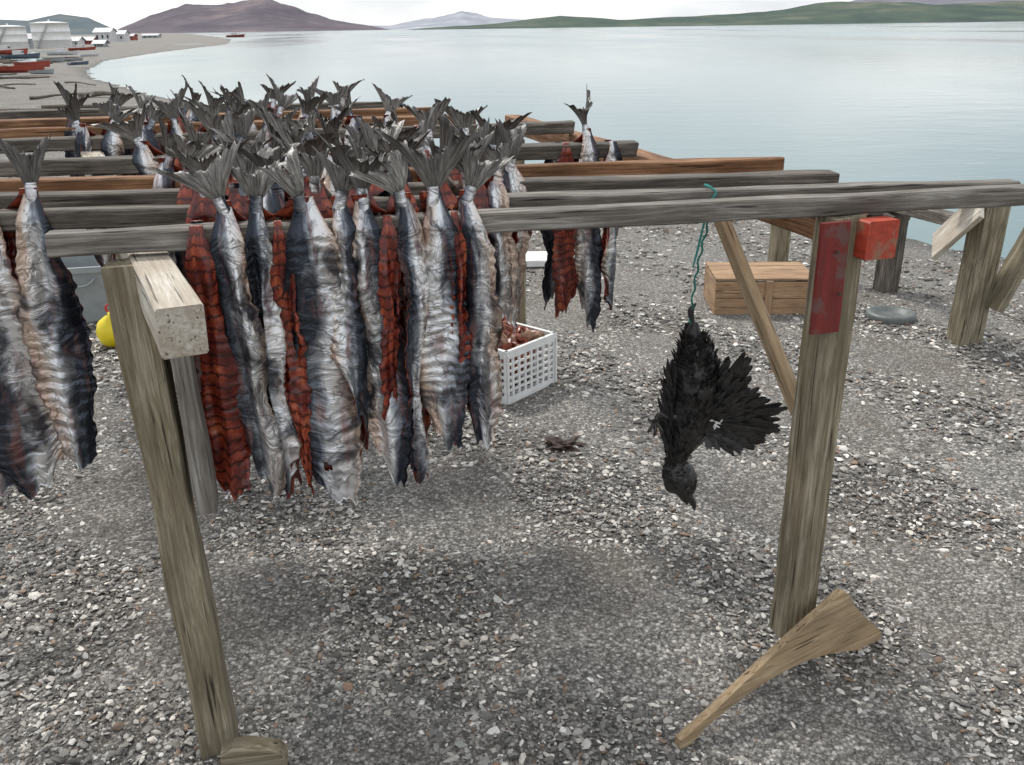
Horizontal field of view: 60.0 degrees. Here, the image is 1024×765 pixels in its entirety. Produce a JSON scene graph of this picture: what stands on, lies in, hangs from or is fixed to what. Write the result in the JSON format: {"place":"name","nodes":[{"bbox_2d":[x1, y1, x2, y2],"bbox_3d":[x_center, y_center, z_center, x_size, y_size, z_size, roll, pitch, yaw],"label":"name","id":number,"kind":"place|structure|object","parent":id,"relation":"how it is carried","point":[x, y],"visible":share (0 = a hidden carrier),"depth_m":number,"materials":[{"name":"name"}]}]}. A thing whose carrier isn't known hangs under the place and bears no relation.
{"place":"outdoors","nodes":[
{"label":"outdoors","id":0,"kind":"place"},
{"bbox_2d":[0,14,116,34],"bbox_3d":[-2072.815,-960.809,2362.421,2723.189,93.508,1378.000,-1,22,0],"label":"hills","id":1,"kind":"structure","parent":0,"point":[78,25],"depth_m":2170.27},
{"bbox_2d":[118,0,389,32],"bbox_3d":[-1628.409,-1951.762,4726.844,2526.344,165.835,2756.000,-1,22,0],"label":"hills","id":2,"kind":"structure","parent":0,"point":[257,16],"depth_m":4025.00,"materials":[{"name":"stone"}]},
{"bbox_2d":[0,0,852,29],"label":"sky","id":3,"kind":"structure","parent":0,"point":[116,14],"materials":[{"name":"white"}]},
{"bbox_2d":[369,11,522,29],"bbox_3d":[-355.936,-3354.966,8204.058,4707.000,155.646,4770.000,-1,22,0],"label":"hills","id":4,"kind":"structure","parent":0,"point":[461,18],"depth_m":7241.05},
{"bbox_2d":[0,33,1023,764],"bbox_3d":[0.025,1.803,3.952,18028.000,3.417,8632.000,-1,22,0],"label":"ground","id":5,"kind":"structure","parent":0,"point":[622,623],"depth_m":2.96,"materials":[{"name":"gravel"}]},
{"bbox_2d":[0,46,27,54],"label":"fishing boat","id":6,"kind":"object","parent":5,"relation":"on","point":[5,50],"visible":0.72,"depth_m":79.13,"materials":[{"name":"red paint"}]},
{"bbox_2d":[0,24,29,49],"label":"storage tank","id":7,"kind":"object","parent":5,"relation":"on","point":[13,36],"visible":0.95,"depth_m":110.23,"materials":[{"name":"metal"}]},
{"bbox_2d":[0,50,39,58],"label":"fishing boat","id":8,"kind":"object","parent":5,"relation":"on","point":[18,54],"visible":1,"depth_m":65.31,"materials":[{"name":"blue paint"}]},
{"bbox_2d":[0,63,45,72],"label":"fishing boat","id":9,"kind":"object","parent":5,"relation":"on","point":[18,69],"visible":0.86,"depth_m":41.29,"materials":[{"name":"red paint"}]},
{"bbox_2d":[0,76,49,78],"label":"driftwood log","id":10,"kind":"object","parent":5,"relation":"on","point":[13,77],"visible":1,"depth_m":36.62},
{"bbox_2d":[13,60,50,66],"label":"fishing boat","id":11,"kind":"object","parent":5,"relation":"on","point":[47,62],"visible":0.57,"depth_m":48.54,"materials":[{"name":"red paint"}]},
{"bbox_2d":[29,19,72,48],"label":"storage tank","id":12,"kind":"object","parent":5,"relation":"on","point":[48,34],"visible":0.98,"depth_m":114.43,"materials":[{"name":"metal"}]},
{"bbox_2d":[47,48,78,55],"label":"fishing boat","id":13,"kind":"object","parent":5,"relation":"on","point":[61,51],"visible":0.98,"depth_m":74.58,"materials":[{"name":"white"}]},
{"bbox_2d":[71,36,86,46],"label":"shed","id":14,"kind":"structure","parent":5,"relation":"on","point":[79,40],"depth_m":120.42,"materials":[{"name":"white"}]},
{"bbox_2d":[60,255,108,321],"bbox_3d":[-2.725,-0.606,5.702,0.520,0.360,0.450,-5,22,-11],"label":"plastic tub","id":15,"kind":"object","parent":5,"relation":"on","point":[86,272],"visible":0.25,"depth_m":5.57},
{"bbox_2d":[41,104,133,108],"bbox_3d":[-10.043,-6.590,21.210,2.378,0.141,0.155,-1,22,0],"label":"driftwood log","id":16,"kind":"object","parent":5,"relation":"on","point":[62,106],"visible":0.35,"depth_m":21.17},
{"bbox_2d":[91,40,109,46],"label":"shed","id":17,"kind":"structure","parent":5,"relation":"on","point":[100,43],"depth_m":111.29,"materials":[{"name":"white wood"}]},
{"bbox_2d":[78,91,123,97],"bbox_3d":[-11.839,-8.304,25.566,1.253,0.207,0.202,-19,28,-38],"label":"driftwood log","id":18,"kind":"object","parent":5,"relation":"on","point":[97,93],"visible":0.63,"depth_m":25.46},
{"bbox_2d":[92,28,116,40],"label":"shed","id":19,"kind":"structure","parent":5,"relation":"on","point":[108,34],"depth_m":175.30,"materials":[{"name":"white"}]},
{"bbox_2d":[96,304,115,346],"bbox_3d":[-2.320,-0.331,5.153,0.189,0.264,0.188,-1,22,0],"label":"yellow buoy","id":20,"kind":"object","parent":5,"relation":"on","point":[104,333],"visible":0.38,"depth_m":5.09,"materials":[{"name":"plastic"}]},
{"bbox_2d":[116,30,130,40],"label":"shed","id":21,"kind":"structure","parent":5,"relation":"on","point":[123,35],"depth_m":180.18,"materials":[{"name":"white"}]},
{"bbox_2d":[0,101,1023,764],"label":"fish drying rack","id":22,"kind":"object","parent":5,"relation":"on","point":[136,225],"visible":0.62,"depth_m":2.17,"materials":[{"name":"brown wood"}]},
{"bbox_2d":[0,474,13,496],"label":"drying salmon","id":23,"kind":"object","parent":22,"relation":"attached to","point":[5,483],"visible":0.12,"depth_m":2.30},
{"bbox_2d":[0,207,64,499],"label":"drying salmon","id":24,"kind":"object","parent":22,"relation":"attached to","point":[32,453],"visible":0.76,"depth_m":2.23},
{"bbox_2d":[0,132,97,470],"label":"drying salmon","id":25,"kind":"object","parent":22,"relation":"attached to","point":[56,332],"visible":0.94,"depth_m":2.13,"materials":[{"name":"food"}]},
{"bbox_2d":[54,83,111,264],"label":"drying salmon","id":26,"kind":"object","parent":22,"relation":"attached to","point":[70,112],"visible":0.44,"depth_m":3.50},
{"bbox_2d":[53,81,116,267],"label":"drying salmon","id":27,"kind":"object","parent":22,"relation":"attached to","point":[65,93],"visible":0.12,"depth_m":3.88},
{"bbox_2d":[92,84,135,174],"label":"drying salmon","id":28,"kind":"object","parent":22,"relation":"attached to","point":[103,106],"visible":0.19,"depth_m":3.92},
{"bbox_2d":[101,98,141,174],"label":"drying salmon","id":29,"kind":"object","parent":22,"relation":"attached to","point":[112,144],"visible":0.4,"depth_m":3.52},
{"bbox_2d":[108,81,144,151],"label":"drying salmon","id":30,"kind":"object","parent":22,"relation":"attached to","point":[121,99],"visible":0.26,"depth_m":4.34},
{"bbox_2d":[91,99,165,174],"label":"drying salmon","id":31,"kind":"object","parent":22,"relation":"attached to","point":[144,151],"visible":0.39,"depth_m":2.91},
{"bbox_2d":[126,85,155,121],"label":"drying salmon","id":32,"kind":"object","parent":22,"relation":"attached to","point":[140,101],"visible":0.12,"depth_m":3.92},
{"bbox_2d":[142,94,182,153],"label":"drying salmon","id":33,"kind":"object","parent":22,"relation":"attached to","point":[154,115],"visible":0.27,"depth_m":3.55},
{"bbox_2d":[146,83,189,141],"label":"drying salmon","id":34,"kind":"object","parent":22,"relation":"attached to","point":[170,112],"visible":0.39,"depth_m":3.55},
{"bbox_2d":[152,118,203,260],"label":"drying salmon","id":35,"kind":"object","parent":22,"relation":"attached to","point":[167,161],"visible":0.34,"depth_m":2.51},
{"bbox_2d":[170,89,189,132],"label":"drying salmon","id":36,"kind":"object","parent":22,"relation":"attached to","point":[185,108],"visible":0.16,"depth_m":3.97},
{"bbox_2d":[182,75,201,121],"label":"drying salmon","id":37,"kind":"object","parent":22,"relation":"attached to","point":[195,96],"visible":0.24,"depth_m":4.37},
{"bbox_2d":[168,97,217,147],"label":"drying salmon","id":38,"kind":"object","parent":22,"relation":"attached to","point":[196,135],"visible":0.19,"depth_m":2.50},
{"bbox_2d":[173,133,224,202],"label":"drying salmon","id":39,"kind":"object","parent":22,"relation":"attached to","point":[185,194],"visible":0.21,"depth_m":2.26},
{"bbox_2d":[184,96,227,131],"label":"drying salmon","id":40,"kind":"object","parent":22,"relation":"attached to","point":[213,110],"visible":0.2,"depth_m":3.57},
{"bbox_2d":[165,139,248,224],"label":"drying salmon","id":41,"kind":"object","parent":22,"relation":"attached to","point":[202,207],"visible":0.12,"depth_m":2.07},
{"bbox_2d":[198,81,224,130],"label":"drying salmon","id":42,"kind":"object","parent":22,"relation":"attached to","point":[211,100],"visible":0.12,"depth_m":3.98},
{"bbox_2d":[181,99,242,142],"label":"drying salmon","id":43,"kind":"object","parent":22,"relation":"attached to","point":[206,118],"visible":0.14,"depth_m":2.93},
{"bbox_2d":[175,220,251,500],"bbox_3d":[-0.668,-0.042,2.005,0.124,0.646,0.143,-15,26,-31],"label":"drying salmon","id":44,"kind":"object","parent":22,"relation":"attached to","point":[218,372],"visible":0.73,"depth_m":1.96,"materials":[{"name":"food"}]},
{"bbox_2d":[194,111,233,147],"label":"drying salmon","id":45,"kind":"object","parent":22,"relation":"attached to","point":[226,126],"visible":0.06,"depth_m":2.52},
{"bbox_2d":[148,136,301,498],"bbox_3d":[-0.624,-0.112,1.964,0.250,0.842,0.127,-5,22,-11],"label":"drying salmon","id":46,"kind":"object","parent":22,"relation":"attached to","point":[244,328],"visible":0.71,"depth_m":1.92,"materials":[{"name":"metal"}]},
{"bbox_2d":[212,87,255,141],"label":"drying salmon","id":47,"kind":"object","parent":22,"relation":"attached to","point":[243,123],"visible":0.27,"depth_m":2.96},
{"bbox_2d":[210,81,257,130],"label":"drying salmon","id":48,"kind":"object","parent":22,"relation":"attached to","point":[237,95],"visible":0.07,"depth_m":4.00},
{"bbox_2d":[207,126,266,158],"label":"drying salmon","id":49,"kind":"object","parent":22,"relation":"attached to","point":[259,137],"visible":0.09,"depth_m":2.29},
{"bbox_2d":[211,138,273,195],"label":"drying salmon","id":50,"kind":"object","parent":22,"relation":"attached to","point":[231,179],"visible":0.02,"depth_m":2.29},
{"bbox_2d":[220,86,272,136],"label":"drying salmon","id":51,"kind":"object","parent":22,"relation":"attached to","point":[234,104],"visible":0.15,"depth_m":3.59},
{"bbox_2d":[236,90,272,147],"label":"drying salmon","id":52,"kind":"object","parent":22,"relation":"attached to","point":[264,102],"visible":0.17,"depth_m":3.61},
{"bbox_2d":[226,142,290,213],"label":"drying salmon","id":53,"kind":"object","parent":22,"relation":"attached to","point":[276,197],"visible":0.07,"depth_m":2.08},
{"bbox_2d":[215,156,302,498],"bbox_3d":[-0.506,-0.101,1.992,0.175,0.802,0.111,-18,28,-37],"label":"drying salmon","id":54,"kind":"object","parent":22,"relation":"attached to","point":[256,187],"visible":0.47,"depth_m":1.92,"materials":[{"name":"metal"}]},
{"bbox_2d":[219,142,300,219],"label":"drying salmon","id":55,"kind":"object","parent":22,"relation":"attached to","point":[238,197],"visible":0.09,"depth_m":2.08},
{"bbox_2d":[241,96,300,160],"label":"drying salmon","id":56,"kind":"object","parent":22,"relation":"attached to","point":[288,117],"visible":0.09,"depth_m":2.95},
{"bbox_2d":[253,101,295,171],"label":"drying salmon","id":57,"kind":"object","parent":22,"relation":"attached to","point":[274,142],"visible":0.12,"depth_m":2.54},
{"bbox_2d":[260,81,295,108],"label":"drying salmon","id":58,"kind":"object","parent":22,"relation":"attached to","point":[283,89],"visible":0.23,"depth_m":4.46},
{"bbox_2d":[266,74,297,116],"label":"drying salmon","id":59,"kind":"object","parent":22,"relation":"attached to","point":[284,101],"visible":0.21,"depth_m":4.05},
{"bbox_2d":[262,106,312,172],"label":"drying salmon","id":60,"kind":"object","parent":22,"relation":"attached to","point":[283,133],"visible":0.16,"depth_m":2.53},
{"bbox_2d":[270,217,313,497],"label":"drying salmon","id":61,"kind":"object","parent":22,"relation":"attached to","point":[298,390],"visible":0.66,"depth_m":1.98,"materials":[{"name":"food"}]},
{"bbox_2d":[266,130,332,217],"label":"drying salmon","id":62,"kind":"object","parent":22,"relation":"attached to","point":[313,168],"visible":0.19,"depth_m":2.09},
{"bbox_2d":[287,100,320,139],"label":"drying salmon","id":63,"kind":"object","parent":22,"relation":"attached to","point":[308,132],"visible":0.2,"depth_m":2.98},
{"bbox_2d":[279,123,335,195],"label":"drying salmon","id":64,"kind":"object","parent":22,"relation":"attached to","point":[318,143],"visible":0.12,"depth_m":2.28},
{"bbox_2d":[298,87,317,127],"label":"drying salmon","id":65,"kind":"object","parent":22,"relation":"attached to","point":[306,96],"visible":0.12,"depth_m":4.07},
{"bbox_2d":[297,74,319,96],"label":"drying salmon","id":66,"kind":"object","parent":22,"relation":"attached to","point":[310,92],"visible":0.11,"depth_m":4.50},
{"bbox_2d":[255,146,363,504],"bbox_3d":[-0.469,-0.100,2.005,0.257,0.832,0.136,-5,22,-11],"label":"drying salmon","id":67,"kind":"object","parent":22,"relation":"attached to","point":[312,263],"visible":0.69,"depth_m":1.97,"materials":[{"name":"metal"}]},
{"bbox_2d":[295,92,328,139],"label":"drying salmon","id":68,"kind":"object","parent":22,"relation":"attached to","point":[307,108],"visible":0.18,"depth_m":3.64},
{"bbox_2d":[301,109,332,178],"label":"drying salmon","id":69,"kind":"object","parent":22,"relation":"attached to","point":[329,157],"visible":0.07,"depth_m":2.56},
{"bbox_2d":[310,85,348,126],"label":"drying salmon","id":70,"kind":"object","parent":22,"relation":"attached to","point":[332,99],"visible":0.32,"depth_m":4.09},
{"bbox_2d":[313,106,362,195],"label":"drying salmon","id":71,"kind":"object","parent":22,"relation":"attached to","point":[349,152],"visible":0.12,"depth_m":2.29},
{"bbox_2d":[317,98,358,144],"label":"drying salmon","id":72,"kind":"object","parent":22,"relation":"attached to","point":[335,124],"visible":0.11,"depth_m":2.98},
{"bbox_2d":[312,146,369,455],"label":"drying salmon","id":73,"kind":"object","parent":22,"relation":"attached to","point":[348,348],"visible":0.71,"depth_m":1.97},
{"bbox_2d":[329,88,367,146],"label":"drying salmon","id":74,"kind":"object","parent":22,"relation":"attached to","point":[351,119],"visible":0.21,"depth_m":3.68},
{"bbox_2d":[333,79,364,117],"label":"drying salmon","id":75,"kind":"object","parent":22,"relation":"attached to","point":[350,87],"visible":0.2,"depth_m":4.51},
{"bbox_2d":[339,119,379,147],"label":"drying salmon","id":76,"kind":"object","parent":22,"relation":"attached to","point":[358,137],"visible":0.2,"depth_m":2.58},
{"bbox_2d":[343,132,391,213],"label":"drying salmon","id":77,"kind":"object","parent":22,"relation":"attached to","point":[359,152],"visible":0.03,"depth_m":2.12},
{"bbox_2d":[310,128,430,490],"bbox_3d":[-0.308,-0.158,2.041,0.184,0.839,0.161,5,23,14],"label":"drying salmon","id":78,"kind":"object","parent":22,"relation":"attached to","point":[393,450],"visible":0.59,"depth_m":2.00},
{"bbox_2d":[356,116,404,196],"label":"drying salmon","id":79,"kind":"object","parent":22,"relation":"attached to","point":[371,136],"visible":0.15,"depth_m":2.31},
{"bbox_2d":[349,140,428,483],"bbox_3d":[-0.256,-0.135,2.028,0.150,0.799,0.154,1,22,4],"label":"drying salmon","id":80,"kind":"object","parent":22,"relation":"attached to","point":[411,252],"visible":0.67,"depth_m":1.96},
{"bbox_2d":[356,126,421,173],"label":"drying salmon","id":81,"kind":"object","parent":22,"relation":"attached to","point":[384,145],"visible":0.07,"depth_m":2.32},
{"bbox_2d":[369,105,410,166],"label":"drying salmon","id":82,"kind":"object","parent":22,"relation":"attached to","point":[393,117],"visible":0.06,"depth_m":3.00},
{"bbox_2d":[373,212,407,420],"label":"drying salmon","id":83,"kind":"object","parent":22,"relation":"attached to","point":[390,285],"visible":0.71,"depth_m":1.97,"materials":[{"name":"food"}]},
{"bbox_2d":[372,83,412,122],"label":"drying salmon","id":84,"kind":"object","parent":22,"relation":"attached to","point":[388,102],"visible":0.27,"depth_m":3.70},
{"bbox_2d":[371,115,420,180],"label":"drying salmon","id":85,"kind":"object","parent":22,"relation":"attached to","point":[408,132],"visible":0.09,"depth_m":2.56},
{"bbox_2d":[362,129,431,212],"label":"drying salmon","id":86,"kind":"object","parent":22,"relation":"attached to","point":[414,143],"visible":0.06,"depth_m":2.13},
{"bbox_2d":[398,102,437,180],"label":"drying salmon","id":87,"kind":"object","parent":22,"relation":"attached to","point":[424,124],"visible":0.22,"depth_m":2.58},
{"bbox_2d":[374,129,475,451],"bbox_3d":[-0.177,-0.196,2.025,0.227,0.747,0.134,-5,22,-11],"label":"drying salmon","id":88,"kind":"object","parent":22,"relation":"attached to","point":[444,378],"visible":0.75,"depth_m":2.00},
{"bbox_2d":[398,97,451,155],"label":"drying salmon","id":89,"kind":"object","parent":22,"relation":"attached to","point":[420,115],"visible":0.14,"depth_m":3.02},
{"bbox_2d":[426,112,458,190],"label":"drying salmon","id":90,"kind":"object","parent":22,"relation":"attached to","point":[447,134],"visible":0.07,"depth_m":2.31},
{"bbox_2d":[437,116,467,179],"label":"drying salmon","id":91,"kind":"object","parent":22,"relation":"attached to","point":[454,174],"visible":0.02,"depth_m":2.60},
{"bbox_2d":[426,137,481,209],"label":"drying salmon","id":92,"kind":"object","parent":22,"relation":"attached to","point":[449,197],"visible":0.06,"depth_m":2.14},
{"bbox_2d":[423,130,494,237],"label":"drying salmon","id":93,"kind":"object","parent":22,"relation":"attached to","point":[480,199],"visible":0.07,"depth_m":2.14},
{"bbox_2d":[447,209,472,445],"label":"drying salmon","id":94,"kind":"object","parent":22,"relation":"attached to","point":[461,252],"visible":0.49,"depth_m":1.99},
{"bbox_2d":[434,98,486,134],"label":"drying salmon","id":95,"kind":"object","parent":22,"relation":"attached to","point":[462,121],"visible":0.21,"depth_m":3.04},
{"bbox_2d":[443,115,503,351],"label":"drying salmon","id":96,"kind":"object","parent":22,"relation":"attached to","point":[482,131],"visible":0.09,"depth_m":2.35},
{"bbox_2d":[452,128,514,448],"bbox_3d":[-0.059,-0.206,2.056,0.153,0.750,0.119,-5,22,-11],"label":"drying salmon","id":97,"kind":"object","parent":22,"relation":"attached to","point":[484,326],"visible":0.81,"depth_m":2.01,"materials":[{"name":"food"}]},
{"bbox_2d":[464,128,519,324],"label":"drying salmon","id":98,"kind":"object","parent":22,"relation":"attached to","point":[506,265],"visible":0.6,"depth_m":2.18,"materials":[{"name":"food"}]},
{"bbox_2d":[468,111,531,328],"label":"drying salmon","id":99,"kind":"object","parent":22,"relation":"attached to","point":[495,142],"visible":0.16,"depth_m":2.59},
{"bbox_2d":[495,119,531,311],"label":"drying salmon","id":100,"kind":"object","parent":22,"relation":"attached to","point":[513,178],"visible":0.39,"depth_m":2.36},
{"bbox_2d":[541,141,578,312],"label":"drying salmon","id":101,"kind":"object","parent":22,"relation":"attached to","point":[560,271],"visible":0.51,"depth_m":3.23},
{"bbox_2d":[555,88,603,331],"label":"drying salmon","id":102,"kind":"object","parent":22,"relation":"attached to","point":[589,252],"visible":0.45,"depth_m":3.23,"materials":[{"name":"food"}]},
{"bbox_2d":[600,139,622,309],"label":"drying salmon","id":103,"kind":"object","parent":22,"relation":"attached to","point":[608,260],"visible":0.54,"depth_m":3.24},
{"bbox_2d":[647,184,787,510],"bbox_3d":[0.565,-0.076,2.514,0.392,1.004,0.249,-12,24,-26],"label":"dead black bird","id":104,"kind":"object","parent":22,"relation":"hanging from","point":[708,400],"visible":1,"depth_m":2.52},
{"bbox_2d":[497,315,556,404],"bbox_3d":[-0.040,-0.141,4.478,0.390,0.336,0.390,18,28,38],"label":"milk crate","id":105,"kind":"object","parent":5,"relation":"on","point":[521,350],"visible":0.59,"depth_m":4.38,"materials":[{"name":"white plastic"}]},
{"bbox_2d":[526,251,546,266],"bbox_3d":[0.207,-0.959,6.888,0.420,0.050,0.320,-3,22,-12],"label":"foam board","id":106,"kind":"object","parent":5,"relation":"on","point":[536,258],"visible":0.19,"depth_m":6.79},
{"bbox_2d":[545,436,585,451],"bbox_3d":[0.235,0.274,3.849,0.207,0.067,0.121,-1,22,0],"label":"rotting scrap","id":107,"kind":"object","parent":5,"relation":"on","point":[558,444],"visible":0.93,"depth_m":3.83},
{"bbox_2d":[703,262,808,314],"bbox_3d":[1.591,-0.612,5.735,0.624,0.237,0.447,0,22,3],"label":"wooden crate","id":108,"kind":"object","parent":5,"relation":"on","point":[786,279],"visible":0.81,"depth_m":5.56,"materials":[{"name":"wood"}]},
{"bbox_2d":[865,305,915,324],"bbox_3d":[2.334,-0.411,5.471,0.294,0.060,0.294,-1,22,0],"label":"pan lid","id":109,"kind":"object","parent":5,"relation":"on","point":[898,314],"visible":0.94,"depth_m":5.45,"materials":[{"name":"grey metal"}]},
{"bbox_2d":[767,205,1023,345],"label":"timber trestle","id":110,"kind":"object","parent":5,"relation":"on","point":[983,286],"visible":0.56,"depth_m":4.91,"materials":[{"name":"brown wood"}]},
{"bbox_2d":[4,21,1023,257],"bbox_3d":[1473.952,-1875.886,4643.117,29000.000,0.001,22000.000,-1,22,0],"label":"water","id":111,"kind":"structure","parent":0,"point":[888,102],"depth_m":32.17,"materials":[{"name":"liquid"}]},
{"bbox_2d":[410,1,1023,29],"bbox_3d":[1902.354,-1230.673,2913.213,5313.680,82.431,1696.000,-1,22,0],"label":"hills","id":112,"kind":"structure","parent":0,"point":[871,12],"depth_m":2503.97,"materials":[{"name":"plant"}]},
{"bbox_2d":[850,0,1023,4],"bbox_3d":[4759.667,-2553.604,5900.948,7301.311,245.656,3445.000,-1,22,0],"label":"hills","id":113,"kind":"structure","parent":0,"point":[935,2],"depth_m":5289.54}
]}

